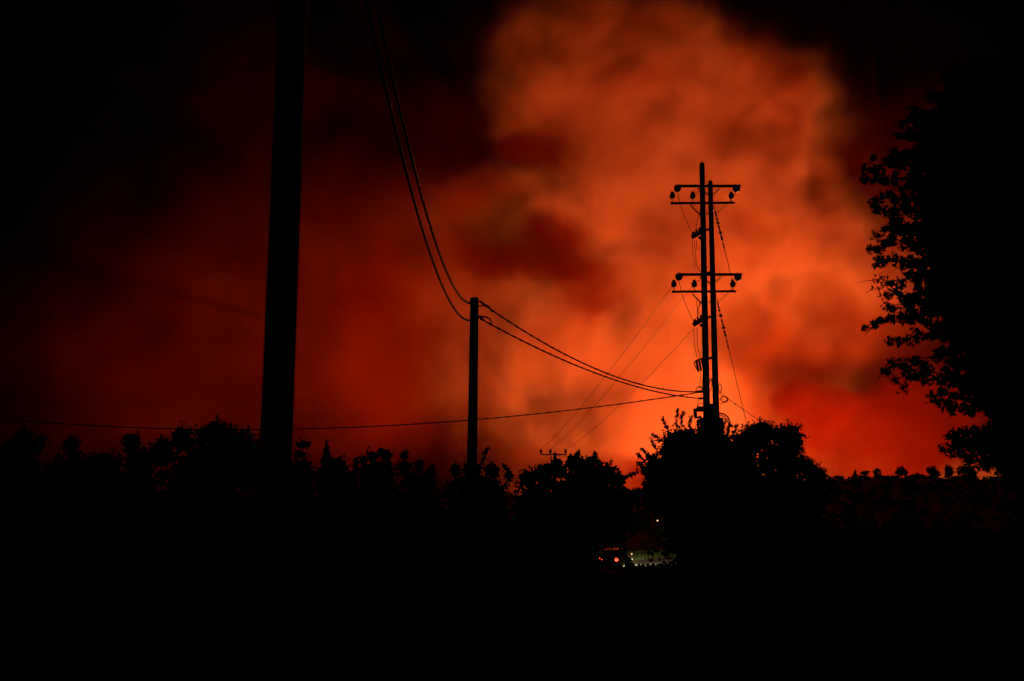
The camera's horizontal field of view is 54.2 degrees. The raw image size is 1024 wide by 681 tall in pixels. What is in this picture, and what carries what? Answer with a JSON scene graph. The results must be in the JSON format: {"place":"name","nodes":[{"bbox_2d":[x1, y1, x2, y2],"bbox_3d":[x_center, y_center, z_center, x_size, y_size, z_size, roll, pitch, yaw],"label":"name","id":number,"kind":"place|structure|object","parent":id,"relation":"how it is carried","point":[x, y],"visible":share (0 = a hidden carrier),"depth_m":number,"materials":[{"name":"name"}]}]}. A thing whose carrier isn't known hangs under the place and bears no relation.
{"place":"outdoors","nodes":[
{"label":"outdoors","id":0,"kind":"place"},
{"bbox_2d":[11,556,675,580],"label":"road","id":1,"kind":"structure","parent":0,"point":[612,569],"depth_m":84.38,"materials":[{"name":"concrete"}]},
{"bbox_2d":[602,548,632,568],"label":"parked car","id":2,"kind":"object","parent":1,"relation":"on","point":[608,561],"visible":0.62,"depth_m":75.17,"materials":[{"name":"grey paint"}]},
{"bbox_2d":[0,478,1023,680],"bbox_3d":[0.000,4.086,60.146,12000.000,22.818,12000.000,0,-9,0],"label":"ground","id":3,"kind":"structure","parent":0,"point":[641,540],"depth_m":206.74,"materials":[{"name":"soil"}]},
{"bbox_2d":[0,427,50,514],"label":"tree","id":4,"kind":"object","parent":3,"relation":"on","point":[19,461],"visible":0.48,"depth_m":68.96,"materials":[{"name":"black plant"}]},
{"bbox_2d":[15,432,109,571],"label":"tree","id":5,"kind":"object","parent":3,"relation":"on","point":[81,467],"visible":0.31,"depth_m":68.85,"materials":[{"name":"black plant"}]},
{"bbox_2d":[81,449,125,498],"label":"tree","id":6,"kind":"object","parent":3,"relation":"on","point":[107,461],"visible":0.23,"depth_m":70.94,"materials":[{"name":"black plant"}]},
{"bbox_2d":[102,430,167,555],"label":"tree","id":7,"kind":"object","parent":3,"relation":"on","point":[137,466],"visible":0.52,"depth_m":67.10,"materials":[{"name":"black plant"}]},
{"bbox_2d":[145,414,259,571],"bbox_3d":[-18.302,9.363,61.395,8.744,9.896,5.216,0,-9,0],"label":"tree","id":8,"kind":"object","parent":3,"relation":"on","point":[241,449],"visible":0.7,"depth_m":61.12,"materials":[{"name":"black plant"}]},
{"bbox_2d":[249,0,307,680],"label":"utility pole","id":9,"kind":"object","parent":3,"relation":"on","point":[269,617],"visible":1,"depth_m":8.99,"materials":[{"name":"brown wood"}]},
{"bbox_2d":[365,0,469,321],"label":"overhead cable","id":10,"kind":"object","parent":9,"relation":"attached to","point":[377,51],"visible":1,"depth_m":16.23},
{"bbox_2d":[374,0,470,304],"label":"overhead cable","id":11,"kind":"object","parent":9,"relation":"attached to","point":[385,43],"visible":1,"depth_m":16.76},
{"bbox_2d":[290,437,321,573],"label":"cypress","id":12,"kind":"object","parent":3,"relation":"on","point":[303,471],"visible":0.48,"depth_m":51.23,"materials":[{"name":"black plant"}]},
{"bbox_2d":[313,440,332,572],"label":"cypress","id":13,"kind":"object","parent":3,"relation":"on","point":[319,481],"visible":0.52,"depth_m":51.30,"materials":[{"name":"black plant"}]},
{"bbox_2d":[310,453,364,570],"bbox_3d":[-8.437,8.712,49.223,3.029,6.321,2.706,0,-9,0],"label":"tree","id":14,"kind":"object","parent":3,"relation":"on","point":[340,489],"visible":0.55,"depth_m":49.06,"materials":[{"name":"black plant"}]},
{"bbox_2d":[346,446,401,575],"bbox_3d":[-6.366,8.229,47.283,3.072,6.484,2.905,0,-9,0],"label":"tree","id":15,"kind":"object","parent":3,"relation":"on","point":[377,477],"visible":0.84,"depth_m":47.15,"materials":[{"name":"black plant"}]},
{"bbox_2d":[381,447,442,581],"bbox_3d":[-4.485,7.949,45.272,2.814,6.207,2.874,0,-9,0],"label":"tree","id":16,"kind":"object","parent":3,"relation":"on","point":[418,488],"visible":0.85,"depth_m":45.07,"materials":[{"name":"black plant"}]},
{"bbox_2d":[465,297,484,586],"bbox_3d":[-1.042,3.216,27.850,0.534,8.986,0.328,0,-9,0],"label":"utility pole","id":17,"kind":"object","parent":3,"relation":"on","point":[471,533],"visible":0.9,"depth_m":27.75,"materials":[{"name":"brown wood"}]},
{"bbox_2d":[470,315,491,324],"bbox_3d":[-0.858,-0.581,28.471,0.698,0.226,0.274,3,-10,-20],"label":"cable loop","id":18,"kind":"object","parent":17,"relation":"attached to","point":[482,316],"visible":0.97,"depth_m":28.41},
{"bbox_2d":[472,304,491,311],"bbox_3d":[-0.837,-0.959,28.551,0.680,0.232,0.286,4,-10,-23],"label":"cable loop","id":19,"kind":"object","parent":17,"relation":"attached to","point":[482,305],"visible":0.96,"depth_m":28.44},
{"bbox_2d":[480,302,698,391],"bbox_3d":[3.628,0.730,35.867,0.062,1.264,17.544,-6,-11,31],"label":"overhead cable","id":20,"kind":"object","parent":17,"relation":"attached to","point":[510,322],"visible":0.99,"depth_m":33.28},
{"bbox_2d":[433,446,520,582],"bbox_3d":[-1.122,5.965,32.491,2.800,5.073,2.597,3,-10,-17],"label":"tree","id":21,"kind":"object","parent":3,"relation":"on","point":[490,491],"visible":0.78,"depth_m":32.19,"materials":[{"name":"black plant"}]},
{"bbox_2d":[1,594,1020,680],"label":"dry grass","id":22,"kind":"structure","parent":3,"relation":"on","point":[689,672],"depth_m":13.66,"materials":[{"name":"plant"}]},
{"bbox_2d":[510,457,578,533],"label":"roadside tree","id":23,"kind":"object","parent":3,"relation":"on","point":[538,498],"visible":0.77,"depth_m":60.57,"materials":[{"name":"black plant"}]},
{"bbox_2d":[540,449,566,482],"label":"distant pole","id":24,"kind":"object","parent":3,"relation":"on","point":[555,454],"visible":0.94,"depth_m":105.25,"materials":[{"name":"brown wood"}]},
{"bbox_2d":[567,327,694,448],"bbox_3d":[6.785,5.475,74.431,0.032,1.768,63.082,0,-9,-2],"label":"power line","id":25,"kind":"object","parent":24,"relation":"attached to","point":[646,378],"visible":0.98,"depth_m":54.33,"materials":[{"name":"metal"}]},
{"bbox_2d":[463,550,677,573],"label":"verge grass","id":26,"kind":"structure","parent":3,"relation":"on","point":[642,553],"depth_m":99.03,"materials":[{"name":"plant"}]},
{"bbox_2d":[553,449,605,572],"bbox_3d":[3.998,10.680,62.177,4.026,7.789,4.004,0,-9,0],"label":"roadside tree","id":27,"kind":"object","parent":3,"relation":"on","point":[581,466],"visible":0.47,"depth_m":61.78,"materials":[{"name":"black plant"}]},
{"bbox_2d":[573,460,644,570],"bbox_3d":[5.663,10.459,59.092,3.903,6.764,3.602,5,-11,-26],"label":"roadside tree","id":28,"kind":"object","parent":3,"relation":"on","point":[604,509],"visible":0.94,"depth_m":58.69,"materials":[{"name":"black plant"}]},
{"bbox_2d":[669,162,741,565],"bbox_3d":[8.579,1.295,43.450,3.209,18.854,1.085,0,-9,0],"label":"twin utility pole","id":29,"kind":"object","parent":3,"relation":"on","point":[711,418],"visible":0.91,"depth_m":43.85,"materials":[{"name":"brown wood"}]},
{"bbox_2d":[0,392,696,429],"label":"overhead cable","id":30,"kind":"object","parent":29,"relation":"attached to","point":[356,426],"visible":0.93,"depth_m":44.31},
{"bbox_2d":[479,318,699,398],"bbox_3d":[3.624,1.033,35.815,0.062,0.911,17.536,-6,-11,31],"label":"overhead cable","id":31,"kind":"object","parent":29,"relation":"attached to","point":[496,327],"visible":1,"depth_m":33.36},
{"bbox_2d":[543,287,671,447],"bbox_3d":[5.047,4.561,74.584,0.032,3.606,63.166,1,-9,-4],"label":"power line","id":32,"kind":"object","parent":29,"relation":"attached to","point":[608,372],"visible":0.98,"depth_m":60.36,"materials":[{"name":"metal"}]},
{"bbox_2d":[550,287,691,449],"bbox_3d":[5.986,4.561,74.584,0.032,3.606,63.158,1,-9,-3],"label":"power line","id":33,"kind":"object","parent":29,"relation":"attached to","point":[635,357],"visible":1,"depth_m":55.53,"materials":[{"name":"metal"}]},
{"bbox_2d":[713,205,731,277],"bbox_3d":[9.435,-4.374,44.726,0.740,3.535,0.153,-1,-10,8],"label":"stay wire","id":34,"kind":"object","parent":29,"relation":"attached to","point":[718,223],"visible":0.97,"depth_m":44.79,"materials":[{"name":"metal"}]},
{"bbox_2d":[720,393,757,419],"bbox_3d":[11.491,3.606,47.706,0.084,1.215,9.958,-5,-11,29],"label":"service wire","id":35,"kind":"object","parent":29,"relation":"attached to","point":[737,405],"visible":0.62,"depth_m":45.44,"materials":[{"name":"metal"}]},
{"bbox_2d":[716,297,769,517],"bbox_3d":[9.985,2.754,43.422,1.956,9.830,0.152,-2,-10,10],"label":"stay wire","id":36,"kind":"object","parent":29,"relation":"attached to","point":[723,326],"visible":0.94,"depth_m":43.87,"materials":[{"name":"metal"}]},
{"bbox_2d":[428,474,985,498],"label":"ridge scrub","id":37,"kind":"object","parent":3,"relation":"on","point":[631,489],"visible":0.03,"depth_m":408.29,"materials":[{"name":"black plant"}]},
{"bbox_2d":[633,408,788,571],"bbox_3d":[8.070,6.241,39.450,6.035,7.199,4.186,5,-11,-26],"label":"overgrown bush","id":38,"kind":"object","parent":3,"relation":"on","point":[693,479],"visible":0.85,"depth_m":38.89,"materials":[{"name":"black plant"}]},
{"bbox_2d":[729,417,839,566],"bbox_3d":[12.619,7.386,46.554,5.257,7.684,4.087,-5,-11,26],"label":"rounded tree","id":39,"kind":"object","parent":3,"relation":"on","point":[793,506],"visible":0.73,"depth_m":46.11,"materials":[{"name":"black plant"}]},
{"bbox_2d":[623,474,1023,542],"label":"hillside scrub","id":40,"kind":"object","parent":3,"relation":"on","point":[904,505],"visible":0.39,"depth_m":245.88,"materials":[{"name":"black plant"}]},
{"bbox_2d":[859,470,870,477],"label":"ridge tree","id":41,"kind":"object","parent":3,"relation":"on","point":[864,472],"visible":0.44,"depth_m":414.04,"materials":[{"name":"black plant"}]},
{"bbox_2d":[872,468,881,478],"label":"ridge tree","id":42,"kind":"object","parent":3,"relation":"on","point":[877,471],"visible":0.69,"depth_m":414.21,"materials":[{"name":"black plant"}]},
{"bbox_2d":[895,466,907,477],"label":"ridge tree","id":43,"kind":"object","parent":3,"relation":"on","point":[901,471],"visible":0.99,"depth_m":414.28,"materials":[{"name":"black plant"}]},
{"bbox_2d":[925,465,940,477],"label":"ridge pine","id":44,"kind":"object","parent":3,"relation":"on","point":[932,470],"visible":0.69,"depth_m":413.92,"materials":[{"name":"black plant"}]},
{"bbox_2d":[857,56,1023,548],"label":"tree","id":45,"kind":"object","parent":3,"relation":"on","point":[968,137],"visible":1,"depth_m":15.91,"materials":[{"name":"black plant"}]},
{"bbox_2d":[943,463,954,476],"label":"ridge pine","id":46,"kind":"object","parent":3,"relation":"on","point":[949,470],"visible":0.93,"depth_m":414.00,"materials":[{"name":"black plant"}]},
{"bbox_2d":[955,463,978,477],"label":"ridge pine","id":47,"kind":"object","parent":3,"relation":"on","point":[964,470],"visible":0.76,"depth_m":413.61,"materials":[{"name":"black plant"}]},
{"bbox_2d":[0,0,1023,501],"label":"sky","id":48,"kind":"structure","parent":0,"point":[550,141],"materials":[{"name":"orange"}]}
]}

